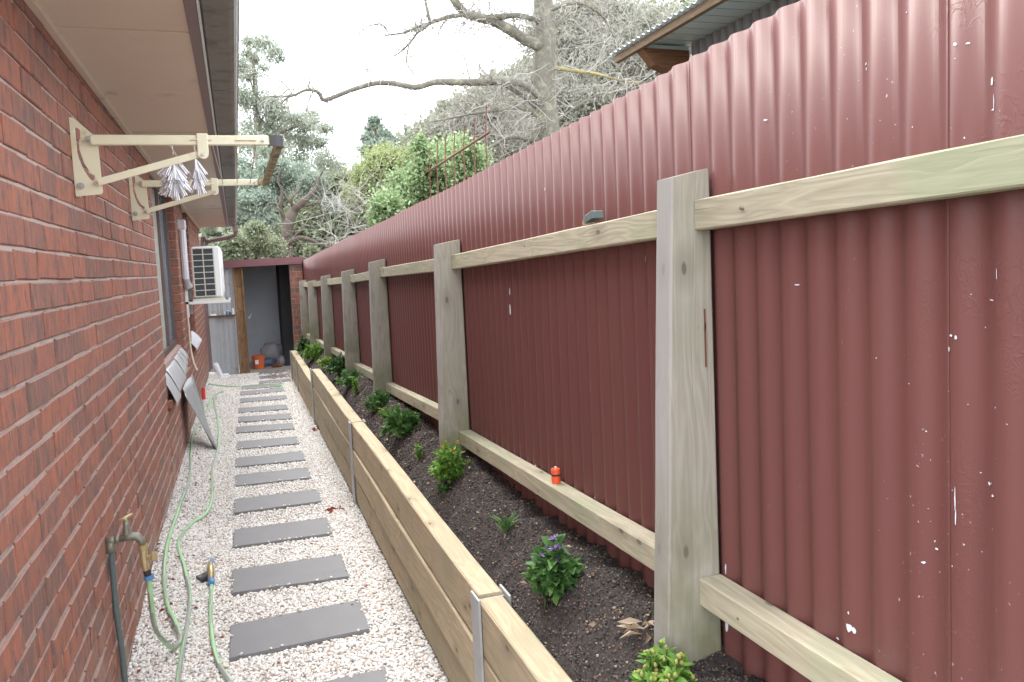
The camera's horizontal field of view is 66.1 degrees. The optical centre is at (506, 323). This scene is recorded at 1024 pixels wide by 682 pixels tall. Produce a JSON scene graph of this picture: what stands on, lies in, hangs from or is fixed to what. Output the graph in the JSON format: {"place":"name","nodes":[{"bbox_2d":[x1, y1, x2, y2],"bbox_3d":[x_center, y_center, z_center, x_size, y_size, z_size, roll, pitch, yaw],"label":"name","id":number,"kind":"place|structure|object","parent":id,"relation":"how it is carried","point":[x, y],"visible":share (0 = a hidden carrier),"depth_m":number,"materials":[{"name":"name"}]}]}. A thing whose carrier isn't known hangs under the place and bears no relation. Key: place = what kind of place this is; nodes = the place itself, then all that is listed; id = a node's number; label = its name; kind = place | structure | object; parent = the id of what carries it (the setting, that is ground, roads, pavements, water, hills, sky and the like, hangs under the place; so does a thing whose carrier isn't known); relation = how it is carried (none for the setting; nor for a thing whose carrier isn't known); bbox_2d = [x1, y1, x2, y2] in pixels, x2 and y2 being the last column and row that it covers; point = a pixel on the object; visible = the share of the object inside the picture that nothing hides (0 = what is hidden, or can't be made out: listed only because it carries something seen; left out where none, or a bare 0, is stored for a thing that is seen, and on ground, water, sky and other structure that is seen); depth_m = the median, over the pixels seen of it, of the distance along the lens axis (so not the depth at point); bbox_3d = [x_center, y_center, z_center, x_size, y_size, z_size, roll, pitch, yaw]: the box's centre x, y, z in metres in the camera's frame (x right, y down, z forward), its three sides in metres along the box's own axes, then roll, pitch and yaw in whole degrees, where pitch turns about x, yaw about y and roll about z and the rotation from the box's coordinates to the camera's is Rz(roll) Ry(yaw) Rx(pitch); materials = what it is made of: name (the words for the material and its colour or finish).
{"place":"outdoors","nodes":[
{"label":"outdoors","id":0,"kind":"place"},
{"bbox_2d":[208,257,303,374],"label":"garden shed","id":1,"kind":"structure","parent":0,"point":[264,296],"depth_m":12.80,"materials":[{"name":"metal"}]},
{"bbox_2d":[251,354,264,368],"bbox_3d":[-4.114,0.638,13.085,0.224,0.221,0.216,-4,5,-18],"label":"bucket","id":2,"kind":"object","parent":1,"relation":"on","point":[258,361],"visible":1,"depth_m":13.01,"materials":[{"name":"plastic"}]},
{"bbox_2d":[264,358,276,365],"bbox_3d":[-4.082,0.653,13.466,0.341,0.142,0.260,-4,5,-18],"label":"tarp","id":3,"kind":"object","parent":1,"relation":"on","point":[268,361],"visible":0.52,"depth_m":13.39,"materials":[{"name":"blue plastic"}]},
{"bbox_2d":[260,342,282,358],"bbox_3d":[-4.106,0.515,13.820,0.457,0.371,0.316,-4,5,-18],"label":"cement bag","id":4,"kind":"object","parent":1,"relation":"on","point":[273,350],"visible":0.53,"depth_m":13.71,"materials":[{"name":"grey paper"}]},
{"bbox_2d":[271,362,281,366],"bbox_3d":[-3.839,0.695,13.181,0.184,0.075,0.140,-4,5,-18],"label":"timber scrap","id":5,"kind":"object","parent":1,"relation":"on","point":[277,364],"visible":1,"depth_m":13.14,"materials":[{"name":"brown wood"}]},
{"bbox_2d":[277,355,284,364],"bbox_3d":[-3.834,0.627,13.444,0.167,0.169,0.218,-4,5,-18],"label":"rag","id":6,"kind":"object","parent":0,"point":[280,358],"visible":0.55,"depth_m":13.38,"materials":[{"name":"grey fabric"}]},
{"bbox_2d":[128,370,449,681],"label":"gravel path","id":7,"kind":"structure","parent":0,"point":[413,618],"depth_m":3.89,"materials":[{"name":"white gravel"}]},
{"bbox_2d":[147,392,223,649],"bbox_3d":[-2.620,0.953,6.706,0.201,0.447,7.866,-4,5,-18],"label":"garden hose","id":8,"kind":"object","parent":7,"relation":"on","point":[162,639],"visible":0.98,"depth_m":3.72,"materials":[{"name":"green rubber"}]},
{"bbox_2d":[175,391,222,681],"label":"garden hose","id":9,"kind":"object","parent":7,"relation":"on","point":[186,629],"visible":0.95,"depth_m":4.13,"materials":[{"name":"green rubber"}]},
{"bbox_2d":[183,374,216,448],"bbox_3d":[-2.743,0.833,7.056,0.260,0.661,1.000,-4,5,-18],"label":"metal sheet","id":10,"kind":"object","parent":7,"relation":"on","point":[190,390],"visible":0.9,"depth_m":7.15,"materials":[{"name":"grey metal"}]},
{"bbox_2d":[201,387,205,407],"bbox_3d":[-3.434,0.859,8.938,0.052,0.266,0.047,-4,5,-18],"label":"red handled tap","id":11,"kind":"object","parent":7,"relation":"on","point":[203,397],"visible":0.81,"depth_m":8.92,"materials":[{"name":"plastic"}]},
{"bbox_2d":[196,558,213,584],"bbox_3d":[-1.575,1.312,4.124,0.093,0.093,0.217,-4,5,-18],"label":"hose nozzle","id":12,"kind":"object","parent":7,"relation":"on","point":[208,574],"visible":0.95,"depth_m":4.09,"materials":[{"name":"blue plastic"}]},
{"bbox_2d":[213,363,223,376],"bbox_3d":[-4.434,0.732,12.151,0.210,0.256,0.070,1,6,40],"label":"pipe offcut","id":13,"kind":"object","parent":7,"relation":"on","point":[218,370],"visible":0.79,"depth_m":12.13,"materials":[{"name":"white plastic"}]},
{"bbox_2d":[209,583,232,681],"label":"garden hose","id":14,"kind":"object","parent":7,"relation":"on","point":[224,673],"visible":1,"depth_m":3.42,"materials":[{"name":"green rubber"}]},
{"bbox_2d":[208,383,282,388],"bbox_3d":[-3.587,0.849,11.010,1.062,0.103,0.338,-2,5,8],"label":"garden hose","id":15,"kind":"object","parent":7,"relation":"on","point":[247,385],"visible":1,"depth_m":11.08,"materials":[{"name":"green rubber"}]},
{"bbox_2d":[133,406,367,673],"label":"fallen leaves","id":16,"kind":"object","parent":7,"relation":"on","point":[166,619],"visible":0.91,"depth_m":4.00,"materials":[{"name":"red plant"}]},
{"bbox_2d":[241,383,281,389],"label":"stepping stone","id":17,"kind":"object","parent":7,"relation":"on","point":[253,387],"visible":0.43,"depth_m":11.00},
{"bbox_2d":[240,388,284,395],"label":"stepping stone","id":18,"kind":"object","parent":7,"relation":"on","point":[264,391],"visible":0.71,"depth_m":10.54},
{"bbox_2d":[238,404,287,413],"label":"stepping stone","id":19,"kind":"object","parent":7,"relation":"on","point":[262,408],"visible":0.74,"depth_m":9.19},
{"bbox_2d":[240,395,286,402],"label":"stepping stone","id":20,"kind":"object","parent":7,"relation":"on","point":[262,399],"visible":0.74,"depth_m":9.93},
{"bbox_2d":[236,423,293,433],"bbox_3d":[-2.475,1.091,8.082,0.636,0.047,0.329,-3,5,-7],"label":"stepping stone","id":21,"kind":"object","parent":7,"relation":"on","point":[264,428],"visible":0.79,"depth_m":8.04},
{"bbox_2d":[238,413,291,422],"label":"stepping stone","id":22,"kind":"object","parent":7,"relation":"on","point":[258,418],"visible":0.71,"depth_m":8.60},
{"bbox_2d":[237,436,298,449],"bbox_3d":[-2.229,1.135,7.370,0.586,0.048,0.333,-4,5,-12],"label":"stepping stone","id":23,"kind":"object","parent":7,"relation":"on","point":[271,442],"visible":0.7,"depth_m":7.34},
{"bbox_2d":[235,451,304,467],"bbox_3d":[-2.015,1.176,6.723,0.584,0.048,0.334,-4,5,-14],"label":"stepping stone","id":24,"kind":"object","parent":7,"relation":"on","point":[270,459],"visible":0.78,"depth_m":6.69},
{"bbox_2d":[235,468,311,486],"bbox_3d":[-1.817,1.213,6.143,0.584,0.048,0.334,-4,5,-14],"label":"stepping stone","id":25,"kind":"object","parent":7,"relation":"on","point":[259,478],"visible":0.78,"depth_m":6.12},
{"bbox_2d":[259,369,287,374],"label":"stepping stone","id":26,"kind":"object","parent":7,"relation":"on","point":[275,371],"visible":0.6,"depth_m":12.55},
{"bbox_2d":[259,374,289,378],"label":"stepping stone","id":27,"kind":"object","parent":7,"relation":"on","point":[264,377],"visible":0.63,"depth_m":12.03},
{"bbox_2d":[259,379,290,383],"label":"stepping stone","id":28,"kind":"object","parent":7,"relation":"on","point":[272,381],"visible":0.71,"depth_m":11.48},
{"bbox_2d":[234,489,321,515],"bbox_3d":[-1.593,1.254,5.489,0.576,0.048,0.351,-4,5,-18],"label":"stepping stone","id":29,"kind":"object","parent":7,"relation":"on","point":[271,502],"visible":0.66,"depth_m":5.45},
{"bbox_2d":[267,370,290,378],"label":"leaf litter","id":30,"kind":"object","parent":7,"relation":"on","point":[271,374],"visible":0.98,"depth_m":12.11,"materials":[{"name":"brown plant"}]},
{"bbox_2d":[233,517,332,548],"bbox_3d":[-1.370,1.296,4.829,0.571,0.048,0.359,-4,5,-18],"label":"stepping stone","id":31,"kind":"object","parent":7,"relation":"on","point":[263,535],"visible":0.8,"depth_m":4.80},
{"bbox_2d":[231,554,348,595],"bbox_3d":[-1.142,1.338,4.160,0.580,0.048,0.370,-4,5,-18],"label":"stepping stone","id":32,"kind":"object","parent":7,"relation":"on","point":[282,574],"visible":0.79,"depth_m":4.13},
{"bbox_2d":[229,600,369,661],"bbox_3d":[-0.925,1.378,3.524,0.588,0.047,0.355,-4,5,-18],"label":"stepping stone","id":33,"kind":"object","parent":7,"relation":"on","point":[258,637],"visible":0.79,"depth_m":3.49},
{"bbox_2d":[290,350,312,417],"bbox_3d":[-2.444,0.725,10.013,0.352,0.470,3.630,-4,5,-18],"label":"raised garden bed","id":34,"kind":"object","parent":7,"relation":"on","point":[300,373],"visible":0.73,"depth_m":9.81,"materials":[{"name":"brown wood"}]},
{"bbox_2d":[310,426,344,513],"bbox_3d":[-1.539,1.145,6.610,0.166,0.049,3.004,-4,5,-15],"label":"dry leaf clump","id":35,"kind":"object","parent":7,"relation":"on","point":[332,507],"visible":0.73,"depth_m":5.25,"materials":[{"name":"red plant"}]},
{"bbox_2d":[324,668,388,681],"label":"stepping stone","id":36,"kind":"object","parent":7,"relation":"on","point":[375,676],"visible":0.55,"depth_m":3.05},
{"bbox_2d":[310,367,572,681],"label":"raised garden bed","id":37,"kind":"object","parent":7,"relation":"on","point":[475,627],"visible":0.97,"depth_m":3.17,"materials":[{"name":"brown wood"}]},
{"bbox_2d":[299,339,764,681],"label":"garden soil","id":38,"kind":"structure","parent":37,"relation":"in","point":[573,665],"depth_m":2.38,"materials":[{"name":"brown soil"}]},
{"bbox_2d":[295,335,309,352],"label":"shrub","id":39,"kind":"object","parent":38,"relation":"on","point":[302,346],"visible":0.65,"depth_m":11.21,"materials":[{"name":"green plant"}]},
{"bbox_2d":[300,340,323,360],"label":"shrub","id":40,"kind":"object","parent":38,"relation":"on","point":[314,351],"visible":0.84,"depth_m":9.99,"materials":[{"name":"green plant"}]},
{"bbox_2d":[299,352,324,368],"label":"soil crumbs","id":41,"kind":"object","parent":38,"relation":"on","point":[314,364],"visible":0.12,"depth_m":9.87,"materials":[{"name":"black soil"}]},
{"bbox_2d":[317,355,331,368],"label":"shrub","id":42,"kind":"object","parent":38,"relation":"on","point":[322,362],"visible":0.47,"depth_m":8.17,"materials":[{"name":"green plant"}]},
{"bbox_2d":[323,351,345,375],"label":"shrub","id":43,"kind":"object","parent":38,"relation":"on","point":[334,365],"visible":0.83,"depth_m":7.37,"materials":[{"name":"green plant"}]},
{"bbox_2d":[334,367,362,387],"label":"shrub","id":44,"kind":"object","parent":38,"relation":"on","point":[345,379],"visible":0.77,"depth_m":6.56,"materials":[{"name":"green plant"}]},
{"bbox_2d":[351,378,359,395],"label":"seedling","id":45,"kind":"object","parent":38,"relation":"on","point":[355,385],"visible":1,"depth_m":6.21,"materials":[{"name":"green plant"}]},
{"bbox_2d":[363,389,390,411],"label":"shrub","id":46,"kind":"object","parent":38,"relation":"on","point":[378,399],"visible":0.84,"depth_m":5.40,"materials":[{"name":"green plant"}]},
{"bbox_2d":[378,407,388,418],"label":"seedling","id":47,"kind":"object","parent":38,"relation":"on","point":[380,412],"visible":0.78,"depth_m":5.11,"materials":[{"name":"green plant"}]},
{"bbox_2d":[378,405,421,439],"bbox_3d":[-0.610,0.575,4.594,0.265,0.225,0.306,-3,5,0],"label":"shrub","id":48,"kind":"object","parent":38,"relation":"on","point":[398,424],"visible":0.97,"depth_m":4.55,"materials":[{"name":"green plant"}]},
{"bbox_2d":[414,442,422,460],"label":"seedling","id":49,"kind":"object","parent":38,"relation":"on","point":[419,453],"visible":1,"depth_m":4.09,"materials":[{"name":"green plant"}]},
{"bbox_2d":[436,483,450,492],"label":"shrub","id":50,"kind":"object","parent":38,"relation":"on","point":[444,488],"visible":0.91,"depth_m":3.51,"materials":[{"name":"green plant"}]},
{"bbox_2d":[426,439,470,483],"bbox_3d":[-0.258,0.620,3.549,0.211,0.207,0.222,-4,5,-18],"label":"shrub","id":51,"kind":"object","parent":38,"relation":"on","point":[447,464],"visible":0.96,"depth_m":3.50,"materials":[{"name":"green plant"}]},
{"bbox_2d":[357,388,649,626],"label":"dry leaf bits","id":52,"kind":"object","parent":38,"relation":"on","point":[592,624],"visible":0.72,"depth_m":3.01,"materials":[{"name":"brown plant"}]},
{"bbox_2d":[487,511,520,531],"bbox_3d":[0.000,0.714,2.849,0.140,0.085,0.138,-4,5,-18],"label":"seedling","id":53,"kind":"object","parent":38,"relation":"on","point":[507,524],"visible":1,"depth_m":2.85,"materials":[{"name":"green plant"}]},
{"bbox_2d":[520,532,585,611],"bbox_3d":[0.145,0.729,2.344,0.205,0.230,0.188,1,6,39],"label":"flowering plant","id":54,"kind":"object","parent":38,"relation":"on","point":[553,571],"visible":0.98,"depth_m":2.31,"materials":[{"name":"green plant"}]},
{"bbox_2d":[618,617,653,643],"bbox_3d":[0.324,0.749,1.927,0.123,0.058,0.093,-1,5,16],"label":"dead leaf sprig","id":55,"kind":"object","parent":38,"relation":"on","point":[627,622],"visible":0.94,"depth_m":1.96,"materials":[{"name":"beige plant"}]},
{"bbox_2d":[299,0,1023,681],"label":"corrugated fence","id":56,"kind":"object","parent":38,"relation":"on","point":[741,364],"visible":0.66,"depth_m":1.57,"materials":[{"name":"red metal"}]},
{"bbox_2d":[551,466,560,483],"bbox_3d":[0.168,0.511,2.660,0.032,0.057,0.032,-4,5,-18],"label":"orange canister","id":57,"kind":"object","parent":56,"relation":"on","point":[555,475],"visible":1,"depth_m":2.65,"materials":[{"name":"plastic"}]},
{"bbox_2d":[582,211,603,224],"bbox_3d":[0.241,-0.301,2.246,0.036,0.034,0.108,-4,5,-15],"label":"solar light","id":58,"kind":"object","parent":56,"relation":"on","point":[590,217],"visible":1,"depth_m":2.21,"materials":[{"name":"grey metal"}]},
{"bbox_2d":[629,637,699,681],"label":"shrub","id":59,"kind":"object","parent":38,"relation":"on","point":[669,666],"visible":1,"depth_m":1.70,"materials":[{"name":"green plant"}]},
{"bbox_2d":[238,0,696,170],"label":"sky","id":60,"kind":"structure","parent":0,"point":[313,31],"materials":[{"name":"white"}]},
{"bbox_2d":[488,0,695,166],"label":"dense tree","id":61,"kind":"object","parent":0,"point":[676,9],"depth_m":25.07,"materials":[{"name":"brown plant"}]},
{"bbox_2d":[609,0,799,73],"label":"neighbour shed","id":62,"kind":"structure","parent":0,"point":[680,36],"depth_m":5.67,"materials":[{"name":"grey metal"}]},
{"label":"ground","id":63,"kind":"structure","parent":0,"visible":0},
{"bbox_2d":[0,0,239,681],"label":"brick house","id":64,"kind":"structure","parent":63,"relation":"on","point":[97,412],"depth_m":2.75,"materials":[{"name":"brick"}]},
{"bbox_2d":[105,513,157,681],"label":"garden tap","id":65,"kind":"object","parent":64,"relation":"attached to","point":[128,535],"visible":1,"depth_m":2.95,"materials":[{"name":"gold metal"}]},
{"bbox_2d":[149,176,176,358],"bbox_3d":[-2.858,-0.453,6.478,0.063,1.430,2.115,-4,5,-18],"label":"window","id":66,"kind":"structure","parent":64,"relation":"in","point":[163,261],"depth_m":6.81,"materials":[{"name":"grey glass"}]},
{"bbox_2d":[69,117,283,220],"bbox_3d":[-1.461,-0.677,3.688,0.736,0.297,1.669,-4,5,-18],"label":"clothes line","id":67,"kind":"object","parent":64,"relation":"attached to","point":[89,143],"visible":0.95,"depth_m":2.92,"materials":[{"name":"beige paint"}]},
{"bbox_2d":[157,146,191,200],"bbox_3d":[-1.373,-0.625,3.252,0.133,0.239,0.128,-4,5,-18],"label":"peg bunch","id":68,"kind":"object","parent":67,"relation":"hanging from","point":[174,181],"visible":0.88,"depth_m":3.24,"materials":[{"name":"white plastic"}]},
{"bbox_2d":[187,146,207,194],"bbox_3d":[-1.414,-0.700,3.593,0.099,0.229,0.101,-4,5,-18],"label":"peg bunch","id":69,"kind":"object","parent":67,"relation":"hanging from","point":[197,182],"visible":0.95,"depth_m":3.59,"materials":[{"name":"white plastic"}]},
{"bbox_2d":[186,304,197,370],"bbox_3d":[-3.131,0.139,7.832,0.027,0.658,0.264,-6,5,-33],"label":"loose cable","id":70,"kind":"object","parent":64,"relation":"hanging from","point":[190,337],"visible":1,"depth_m":7.90,"materials":[{"name":"white plastic"}]},
{"bbox_2d":[177,219,230,316],"bbox_3d":[-3.183,-0.580,8.351,0.443,0.980,1.100,-4,5,-18],"label":"air conditioner","id":71,"kind":"object","parent":64,"relation":"attached to","point":[208,274],"visible":0.98,"depth_m":8.12,"materials":[{"name":"metal"}]},
{"bbox_2d":[208,219,320,260],"bbox_3d":[-4.932,-0.688,16.057,1.623,2.804,2.082,1,6,35],"label":"mixed shrub","id":72,"kind":"object","parent":63,"relation":"on","point":[254,239],"visible":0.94,"depth_m":15.54,"materials":[{"name":"green plant"}]},
{"bbox_2d":[226,151,344,257],"bbox_3d":[-5.955,-2.228,21.239,3.376,5.152,4.612,-4,5,-18],"label":"spreading tree","id":73,"kind":"object","parent":63,"relation":"on","point":[285,173],"visible":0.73,"depth_m":20.23,"materials":[{"name":"green plant"}]},
{"bbox_2d":[238,29,354,258],"bbox_3d":[-7.305,-4.711,26.143,4.572,9.452,5.206,-4,5,-18],"label":"tall eucalypt","id":74,"kind":"object","parent":63,"relation":"on","point":[266,127],"visible":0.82,"depth_m":25.29,"materials":[{"name":"green plant"}]},
{"bbox_2d":[270,167,368,257],"bbox_3d":[-6.784,-3.271,30.282,5.518,5.883,4.599,-3,5,-1],"label":"dark tree","id":75,"kind":"object","parent":63,"relation":"on","point":[306,231],"visible":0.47,"depth_m":29.42,"materials":[{"name":"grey plant"}]},
{"bbox_2d":[233,114,406,256],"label":"bare twigs","id":76,"kind":"object","parent":63,"relation":"on","point":[345,209],"visible":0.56,"depth_m":16.19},
{"bbox_2d":[334,132,414,212],"bbox_3d":[-4.144,-3.156,25.958,3.156,6.088,4.433,-1,5,17],"label":"olive tree","id":77,"kind":"object","parent":63,"relation":"on","point":[376,155],"visible":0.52,"depth_m":24.51,"materials":[{"name":"green plant"}]},
{"bbox_2d":[350,112,399,156],"bbox_3d":[-5.159,-4.543,32.224,2.022,7.958,3.510,-3,5,-3],"label":"slender eucalypt","id":78,"kind":"object","parent":63,"relation":"on","point":[374,129],"visible":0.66,"depth_m":31.77,"materials":[{"name":"green plant"}]},
{"bbox_2d":[198,55,637,259],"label":"woodland","id":79,"kind":"object","parent":63,"relation":"on","point":[213,232],"visible":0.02,"depth_m":36.32,"materials":[{"name":"green plant"}]},
{"bbox_2d":[358,128,497,228],"bbox_3d":[-0.969,-0.702,9.658,1.746,3.468,1.902,-4,5,-18],"label":"leafy bush","id":80,"kind":"object","parent":63,"relation":"on","point":[410,186],"visible":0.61,"depth_m":9.36,"materials":[{"name":"green plant"}]},
{"bbox_2d":[389,105,490,199],"bbox_3d":[-0.909,-0.562,9.531,0.028,3.104,5.136,-4,5,-18],"label":"rusty trellis","id":81,"kind":"object","parent":63,"relation":"on","point":[463,148],"visible":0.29,"depth_m":7.94,"materials":[{"name":"brown metal"}]},
{"bbox_2d":[241,0,655,165],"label":"bare tree","id":82,"kind":"object","parent":63,"relation":"on","point":[542,91],"visible":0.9,"depth_m":14.48,"materials":[{"name":"grey plant"}]},
{"bbox_2d":[389,10,582,163],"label":"bare twigs","id":83,"kind":"object","parent":82,"relation":"attached to","point":[491,114],"visible":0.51,"depth_m":16.27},
{"bbox_2d":[519,0,694,119],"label":"bare twigs","id":84,"kind":"object","parent":82,"relation":"attached to","point":[602,38],"visible":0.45,"depth_m":17.70,"materials":[{"name":"grey plant"}]},
{"bbox_2d":[381,0,690,164],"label":"dense tree","id":85,"kind":"object","parent":63,"relation":"on","point":[589,107],"visible":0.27,"depth_m":22.31,"materials":[{"name":"grey plant"}]}
]}

